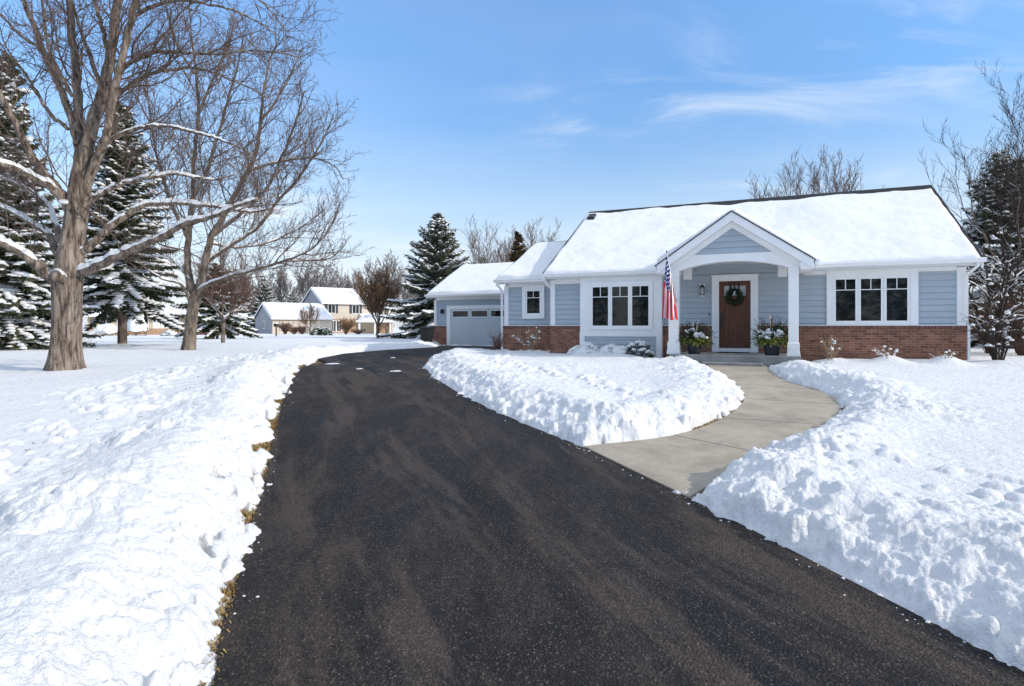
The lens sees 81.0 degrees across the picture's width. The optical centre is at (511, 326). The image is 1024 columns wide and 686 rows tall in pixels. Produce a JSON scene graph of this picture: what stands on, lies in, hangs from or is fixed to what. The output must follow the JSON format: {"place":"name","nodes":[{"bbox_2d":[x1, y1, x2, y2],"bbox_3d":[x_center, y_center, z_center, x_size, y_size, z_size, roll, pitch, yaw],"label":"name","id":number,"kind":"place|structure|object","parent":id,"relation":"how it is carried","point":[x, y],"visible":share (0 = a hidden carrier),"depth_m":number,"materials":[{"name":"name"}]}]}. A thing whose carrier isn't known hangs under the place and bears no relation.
{"place":"outdoors","nodes":[
{"label":"outdoors","id":0,"kind":"place"},
{"bbox_2d":[0,327,471,685],"bbox_3d":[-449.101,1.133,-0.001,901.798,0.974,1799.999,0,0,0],"label":"snow lawn","id":1,"kind":"structure","parent":0,"point":[127,536],"depth_m":4.03,"materials":[{"name":"white snow"}]},
{"bbox_2d":[0,0,1023,326],"label":"sky","id":2,"kind":"structure","parent":0,"point":[506,112],"materials":[{"name":"blue"}]},
{"bbox_2d":[251,360,844,518],"bbox_3d":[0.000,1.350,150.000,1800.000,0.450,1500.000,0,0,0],"label":"ground","id":3,"kind":"structure","parent":0,"point":[319,361],"depth_m":18.18,"materials":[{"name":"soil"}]},
{"bbox_2d":[0,52,104,349],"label":"spruce tree","id":4,"kind":"object","parent":3,"relation":"on","point":[22,293],"visible":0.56,"depth_m":23.06,"materials":[{"name":"green plant"}]},
{"bbox_2d":[93,323,117,335],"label":"evergreen shrub","id":5,"kind":"object","parent":3,"relation":"on","point":[109,328],"visible":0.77,"depth_m":61.30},
{"bbox_2d":[83,101,188,343],"bbox_3d":[-18.597,-4.697,28.367,5.651,12.055,6.196,0,0,-40],"label":"spruce tree","id":6,"kind":"object","parent":3,"relation":"on","point":[114,294],"visible":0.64,"depth_m":27.92,"materials":[{"name":"green plant"}]},
{"bbox_2d":[127,317,147,335],"bbox_3d":[-37.605,0.142,60.003,2.185,2.434,1.783,0,0,0],"label":"evergreen shrub","id":7,"kind":"object","parent":3,"relation":"on","point":[134,327],"visible":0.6,"depth_m":59.52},
{"bbox_2d":[83,305,247,334],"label":"house","id":8,"kind":"structure","parent":3,"relation":"on","point":[155,328],"depth_m":70.70,"materials":[{"name":"beige brick"}]},
{"bbox_2d":[143,317,148,329],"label":"window","id":9,"kind":"structure","parent":8,"relation":"in","point":[147,320],"depth_m":70.31,"materials":[{"name":"white glass"}]},
{"bbox_2d":[168,317,179,329],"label":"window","id":10,"kind":"structure","parent":8,"relation":"in","point":[176,318],"depth_m":71.47,"materials":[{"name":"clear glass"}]},
{"bbox_2d":[160,330,176,335],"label":"evergreen shrub","id":11,"kind":"object","parent":3,"relation":"on","point":[169,332],"visible":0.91,"depth_m":61.62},
{"bbox_2d":[0,0,341,370],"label":"maple tree","id":12,"kind":"object","parent":3,"relation":"on","point":[71,269],"visible":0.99,"depth_m":12.94,"materials":[{"name":"brown plant"}]},
{"bbox_2d":[170,263,262,338],"bbox_3d":[-21.633,-1.583,43.778,6.154,6.240,5.402,0,0,0],"label":"spruce tree","id":13,"kind":"object","parent":3,"relation":"on","point":[209,324],"visible":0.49,"depth_m":43.32,"materials":[{"name":"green plant"}]},
{"bbox_2d":[192,243,262,342],"bbox_3d":[-15.828,-1.747,32.981,3.862,5.851,4.482,0,0,-14],"label":"bare tree","id":14,"kind":"object","parent":3,"relation":"on","point":[207,295],"visible":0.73,"depth_m":32.88,"materials":[{"name":"brown plant"}]},
{"bbox_2d":[99,0,373,349],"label":"shade tree","id":15,"kind":"object","parent":3,"relation":"on","point":[195,291],"visible":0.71,"depth_m":22.50,"materials":[{"name":"brown plant"}]},
{"bbox_2d":[209,256,272,305],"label":"bare tree","id":16,"kind":"object","parent":3,"relation":"on","point":[258,278],"visible":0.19,"depth_m":128.28,"materials":[{"name":"brown plant"}]},
{"bbox_2d":[243,279,278,331],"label":"spruce tree","id":17,"kind":"object","parent":3,"relation":"on","point":[264,293],"visible":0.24,"depth_m":107.00,"materials":[{"name":"green plant"}]},
{"bbox_2d":[273,323,278,335],"bbox_3d":[-22.801,0.427,58.000,0.430,1.610,0.600,0,0,0],"label":"mailbox","id":18,"kind":"object","parent":3,"relation":"on","point":[276,325],"visible":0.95,"depth_m":57.94,"materials":[{"name":"black metal"}]},
{"bbox_2d":[260,259,309,302],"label":"bare tree","id":19,"kind":"object","parent":3,"relation":"on","point":[283,286],"visible":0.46,"depth_m":134.12,"materials":[{"name":"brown plant"}]},
{"bbox_2d":[278,321,293,333],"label":"bare shrub","id":20,"kind":"object","parent":3,"relation":"on","point":[283,327],"visible":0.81,"depth_m":83.74,"materials":[{"name":"brown plant"}]},
{"bbox_2d":[287,325,298,333],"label":"bare shrub","id":21,"kind":"object","parent":3,"relation":"on","point":[294,330],"visible":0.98,"depth_m":81.71,"materials":[{"name":"brown plant"}]},
{"bbox_2d":[286,291,301,302],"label":"spruce tree","id":22,"kind":"object","parent":3,"relation":"on","point":[293,297],"visible":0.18,"depth_m":121.50,"materials":[{"name":"green plant"}]},
{"bbox_2d":[295,326,306,333],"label":"bare shrub","id":23,"kind":"object","parent":3,"relation":"on","point":[301,329],"visible":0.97,"depth_m":81.75,"materials":[{"name":"brown plant"}]},
{"bbox_2d":[297,301,320,334],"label":"bare tree","id":24,"kind":"object","parent":3,"relation":"on","point":[309,317],"visible":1,"depth_m":74.67,"materials":[{"name":"brown plant"}]},
{"bbox_2d":[287,252,347,301],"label":"bare tree","id":25,"kind":"object","parent":3,"relation":"on","point":[307,278],"visible":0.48,"depth_m":128.43,"materials":[{"name":"brown plant"}]},
{"bbox_2d":[310,327,325,334],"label":"evergreen shrub","id":26,"kind":"object","parent":3,"relation":"on","point":[315,330],"visible":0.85,"depth_m":65.71,"materials":[{"name":"green plant"}]},
{"bbox_2d":[254,287,393,333],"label":"house","id":27,"kind":"structure","parent":3,"relation":"on","point":[332,305],"depth_m":94.47,"materials":[{"name":"beige"}]},
{"bbox_2d":[279,320,299,333],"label":"garage door","id":28,"kind":"structure","parent":27,"relation":"in","point":[296,323],"depth_m":88.51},
{"bbox_2d":[304,320,323,333],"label":"garage door","id":29,"kind":"structure","parent":27,"relation":"in","point":[319,324],"depth_m":90.72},
{"bbox_2d":[328,304,335,312],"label":"window","id":30,"kind":"structure","parent":27,"relation":"in","point":[331,307],"depth_m":96.92,"materials":[{"name":"white glass"}]},
{"bbox_2d":[332,320,335,331],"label":"window","id":31,"kind":"structure","parent":27,"relation":"in","point":[333,324],"depth_m":97.02,"materials":[{"name":"white glass"}]},
{"bbox_2d":[336,320,341,331],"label":"window","id":32,"kind":"structure","parent":27,"relation":"in","point":[337,330],"depth_m":97.52,"materials":[{"name":"white glass"}]},
{"bbox_2d":[352,305,358,313],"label":"window","id":33,"kind":"structure","parent":27,"relation":"in","point":[355,308],"depth_m":99.34,"materials":[{"name":"white glass"}]},
{"bbox_2d":[317,327,331,335],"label":"evergreen shrub","id":34,"kind":"object","parent":3,"relation":"on","point":[323,329],"visible":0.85,"depth_m":65.75,"materials":[{"name":"green plant"}]},
{"bbox_2d":[316,267,356,288],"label":"bare tree","id":35,"kind":"object","parent":3,"relation":"on","point":[348,283],"visible":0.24,"depth_m":139.68,"materials":[{"name":"brown plant"}]},
{"bbox_2d":[334,316,357,333],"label":"bare shrub","id":36,"kind":"object","parent":3,"relation":"on","point":[347,327],"visible":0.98,"depth_m":81.80,"materials":[{"name":"brown plant"}]},
{"bbox_2d":[350,328,365,333],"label":"bare shrub","id":37,"kind":"object","parent":3,"relation":"on","point":[357,331],"visible":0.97,"depth_m":81.55,"materials":[{"name":"brown plant"}]},
{"bbox_2d":[356,315,393,333],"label":"garage","id":38,"kind":"structure","parent":3,"relation":"on","point":[367,323],"depth_m":89.11,"materials":[{"name":"beige brick"}]},
{"bbox_2d":[348,264,402,337],"bbox_3d":[-10.524,-1.926,47.019,4.270,6.221,4.287,0,0,0],"label":"bare tree","id":39,"kind":"object","parent":3,"relation":"on","point":[373,301],"visible":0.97,"depth_m":46.37,"materials":[{"name":"brown plant"}]},
{"bbox_2d":[356,248,408,333],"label":"bare tree","id":40,"kind":"object","parent":3,"relation":"on","point":[399,275],"visible":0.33,"depth_m":87.60,"materials":[{"name":"brown plant"}]},
{"bbox_2d":[391,272,418,330],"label":"spruce tree","id":41,"kind":"object","parent":3,"relation":"on","point":[410,295],"visible":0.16,"depth_m":139.03,"materials":[{"name":"green plant"}]},
{"bbox_2d":[376,213,470,338],"bbox_3d":[-5.816,-2.520,46.291,9.124,12.727,8.889,0,0,35],"label":"spruce tree","id":42,"kind":"object","parent":3,"relation":"on","point":[437,246],"visible":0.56,"depth_m":44.87,"materials":[{"name":"green plant"}]},
{"bbox_2d":[420,327,434,342],"bbox_3d":[-4.713,0.560,33.195,0.640,1.079,0.670,0,0,24],"label":"wheeled bin","id":43,"kind":"object","parent":3,"relation":"on","point":[426,335],"visible":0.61,"depth_m":32.98,"materials":[{"name":"plastic"}]},
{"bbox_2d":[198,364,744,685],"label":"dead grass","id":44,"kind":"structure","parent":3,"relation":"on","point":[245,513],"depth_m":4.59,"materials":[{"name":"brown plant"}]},
{"bbox_2d":[452,213,519,263],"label":"bare tree","id":45,"kind":"object","parent":3,"relation":"on","point":[476,257],"visible":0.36,"depth_m":65.63,"materials":[{"name":"brown plant"}]},
{"bbox_2d":[472,236,512,262],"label":"bare tree","id":46,"kind":"object","parent":3,"relation":"on","point":[497,242],"visible":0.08,"depth_m":74.00,"materials":[{"name":"brown plant"}]},
{"bbox_2d":[487,328,508,349],"bbox_3d":[-0.534,0.545,20.911,0.746,1.134,0.843,0,0,-33],"label":"bare shrub","id":47,"kind":"object","parent":3,"relation":"on","point":[498,342],"visible":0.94,"depth_m":20.87,"materials":[{"name":"brown plant"}]},
{"bbox_2d":[507,231,526,261],"bbox_3d":[0.427,-3.354,56.123,4.478,11.269,4.608,0,0,36],"label":"spruce tree","id":48,"kind":"object","parent":3,"relation":"on","point":[515,255],"visible":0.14,"depth_m":55.72,"materials":[{"name":"green plant"}]},
{"bbox_2d":[513,321,541,350],"bbox_3d":[0.521,0.431,20.363,1.140,1.365,1.513,0,0,0],"label":"bare shrub","id":49,"kind":"object","parent":3,"relation":"on","point":[529,342],"visible":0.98,"depth_m":20.25,"materials":[{"name":"brown plant"}]},
{"bbox_2d":[496,215,560,261],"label":"bare tree","id":50,"kind":"object","parent":3,"relation":"on","point":[539,240],"visible":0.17,"depth_m":65.15,"materials":[{"name":"brown plant"}]},
{"bbox_2d":[566,341,599,354],"bbox_3d":[2.301,0.788,18.916,1.228,0.639,1.012,0,0,0],"label":"evergreen shrub","id":51,"kind":"object","parent":3,"relation":"on","point":[583,347],"visible":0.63,"depth_m":18.67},
{"bbox_2d":[599,344,630,353],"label":"evergreen shrub","id":52,"kind":"object","parent":3,"relation":"on","point":[612,348],"visible":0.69,"depth_m":18.43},
{"bbox_2d":[625,340,654,357],"bbox_3d":[3.886,0.755,18.403,1.001,0.702,0.896,0,0,0],"label":"evergreen shrub","id":53,"kind":"object","parent":3,"relation":"on","point":[642,347],"visible":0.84,"depth_m":18.25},
{"bbox_2d":[424,185,986,367],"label":"house","id":54,"kind":"structure","parent":3,"relation":"on","point":[859,274],"depth_m":18.55,"materials":[{"name":"blue"}]},
{"bbox_2d":[451,309,503,345],"bbox_3d":[-1.230,0.067,32.869,4.850,2.074,0.060,0,0,24],"label":"garage door","id":55,"kind":"structure","parent":54,"relation":"in","point":[465,330],"depth_m":33.23,"materials":[{"name":"paint"}]},
{"bbox_2d":[522,285,544,318],"bbox_3d":[0.773,-0.885,21.689,0.868,1.210,0.055,0,0,24],"label":"window","id":56,"kind":"structure","parent":54,"relation":"in","point":[533,296],"depth_m":21.67,"materials":[{"name":"white glass"}]},
{"bbox_2d":[589,280,652,329],"bbox_3d":[3.523,-0.685,19.542,2.112,1.570,0.055,0,0,24],"label":"window","id":57,"kind":"structure","parent":54,"relation":"in","point":[614,304],"depth_m":19.52,"materials":[{"name":"white glass"}]},
{"bbox_2d":[662,250,677,319],"bbox_3d":[4.553,-1.154,17.029,0.780,1.972,0.381,0,0,-36],"label":"flag","id":58,"kind":"object","parent":54,"relation":"attached to","point":[669,310],"visible":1,"depth_m":16.94,"materials":[{"name":"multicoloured fabric"}]},
{"bbox_2d":[677,319,718,353],"bbox_3d":[5.306,0.293,17.451,1.228,1.010,1.212,0,0,-20],"label":"planter","id":59,"kind":"object","parent":54,"relation":"on","point":[695,339],"visible":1,"depth_m":17.28,"materials":[{"name":"black ceramic"}]},
{"bbox_2d":[724,282,743,305],"bbox_3d":[6.793,-0.980,18.341,0.620,0.780,0.240,0,0,24],"label":"wreath","id":60,"kind":"object","parent":54,"relation":"attached to","point":[730,300],"visible":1,"depth_m":18.30,"materials":[{"name":"green plant"}]},
{"bbox_2d":[719,281,750,347],"bbox_3d":[6.841,-0.365,18.406,0.901,2.050,0.143,0,0,24],"label":"front door","id":61,"kind":"structure","parent":54,"relation":"in","point":[734,321],"depth_m":18.42,"materials":[{"name":"brown wood"}]},
{"bbox_2d":[749,315,787,354],"bbox_3d":[7.271,0.227,16.689,1.220,1.141,1.274,0,0,-24],"label":"planter","id":62,"kind":"object","parent":54,"relation":"on","point":[770,339],"visible":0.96,"depth_m":16.51,"materials":[{"name":"black ceramic"}]},
{"bbox_2d":[826,267,919,324],"bbox_3d":[10.144,-0.840,16.930,2.283,1.590,0.075,0,0,24],"label":"window","id":63,"kind":"structure","parent":54,"relation":"in","point":[887,296],"depth_m":16.92,"materials":[{"name":"white glass"}]},
{"bbox_2d":[745,144,827,198],"bbox_3d":[23.524,-6.509,50.109,10.245,16.106,7.740,0,0,-11],"label":"bare tree","id":64,"kind":"object","parent":3,"relation":"on","point":[793,180],"visible":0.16,"depth_m":48.95,"materials":[{"name":"brown plant"}]},
{"bbox_2d":[769,147,884,196],"bbox_3d":[25.786,-6.752,50.087,7.740,16.626,10.245,0,0,-36],"label":"bare tree","id":65,"kind":"object","parent":3,"relation":"on","point":[843,185],"visible":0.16,"depth_m":49.49,"materials":[{"name":"brown plant"}]},
{"bbox_2d":[818,332,841,359],"bbox_3d":[8.348,0.626,15.732,0.628,0.976,0.826,0,0,38],"label":"bare shrub","id":66,"kind":"object","parent":3,"relation":"on","point":[829,351],"visible":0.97,"depth_m":15.57,"materials":[{"name":"brown plant"}]},
{"bbox_2d":[871,345,898,358],"bbox_3d":[9.434,0.773,15.119,0.648,0.692,0.905,0,0,31],"label":"bare shrub","id":67,"kind":"object","parent":3,"relation":"on","point":[884,351],"visible":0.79,"depth_m":15.21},
{"bbox_2d":[930,349,958,359],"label":"bare shrub","id":68,"kind":"object","parent":3,"relation":"on","point":[946,352],"visible":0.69,"depth_m":14.70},
{"bbox_2d":[918,59,1023,299],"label":"bare tree","id":69,"kind":"object","parent":3,"relation":"on","point":[1017,199],"visible":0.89,"depth_m":23.16,"materials":[{"name":"brown plant"}]},
{"bbox_2d":[960,148,1023,347],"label":"spruce tree","id":70,"kind":"object","parent":3,"relation":"on","point":[971,232],"visible":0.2,"depth_m":25.15,"materials":[{"name":"green plant"}]},
{"bbox_2d":[960,310,1023,359],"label":"bare shrub","id":71,"kind":"object","parent":3,"relation":"on","point":[1003,344],"visible":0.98,"depth_m":15.11,"materials":[{"name":"plant"}]},
{"bbox_2d":[964,231,1023,355],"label":"understorey tree","id":72,"kind":"object","parent":3,"relation":"on","point":[1002,292],"visible":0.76,"depth_m":18.37,"materials":[{"name":"plant"}]},
{"bbox_2d":[968,290,1021,353],"bbox_3d":[16.494,-0.096,20.645,2.117,2.422,2.792,0,0,0],"label":"bare shrub","id":73,"kind":"object","parent":3,"relation":"on","point":[986,351],"visible":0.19,"depth_m":20.66,"materials":[{"name":"plant"}]},
{"bbox_2d":[968,209,1023,352],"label":"understorey tree","id":74,"kind":"object","parent":3,"relation":"on","point":[1021,285],"visible":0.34,"depth_m":20.30,"materials":[{"name":"plant"}]},
{"bbox_2d":[968,285,1023,355],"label":"bare shrub","id":75,"kind":"object","parent":3,"relation":"on","point":[1019,349],"visible":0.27,"depth_m":19.01,"materials":[{"name":"plant"}]},
{"bbox_2d":[423,348,744,446],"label":"snow lawn","id":76,"kind":"structure","parent":0,"point":[586,399],"depth_m":9.86,"materials":[{"name":"white snow"}]},
{"bbox_2d":[212,345,1023,685],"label":"driveway","id":77,"kind":"structure","parent":0,"point":[416,523],"depth_m":3.61,"materials":[{"name":"black asphalt"}]},
{"bbox_2d":[327,357,399,371],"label":"snow patches","id":78,"kind":"object","parent":77,"relation":"on","point":[362,368],"visible":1,"depth_m":15.24,"materials":[{"name":"white snow"}]},
{"bbox_2d":[233,349,1011,666],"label":"snow crumbs","id":79,"kind":"object","parent":77,"relation":"on","point":[927,621],"visible":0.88,"depth_m":3.58,"materials":[{"name":"white snow"}]},
{"bbox_2d":[584,365,838,498],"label":"walkway","id":80,"kind":"structure","parent":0,"point":[763,415],"depth_m":7.48,"materials":[{"name":"concrete"}]},
{"bbox_2d":[717,352,749,352],"bbox_3d":[6.689,0.788,18.114,0.898,0.018,0.420,0,0,24],"label":"door mat","id":81,"kind":"object","parent":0,"point":[733,352],"depth_m":17.93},
{"bbox_2d":[481,334,1023,670],"bbox_3d":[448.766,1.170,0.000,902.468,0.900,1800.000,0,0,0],"label":"snow lawn","id":82,"kind":"structure","parent":0,"point":[898,481],"depth_m":4.77,"materials":[{"name":"white snow"}]}
]}

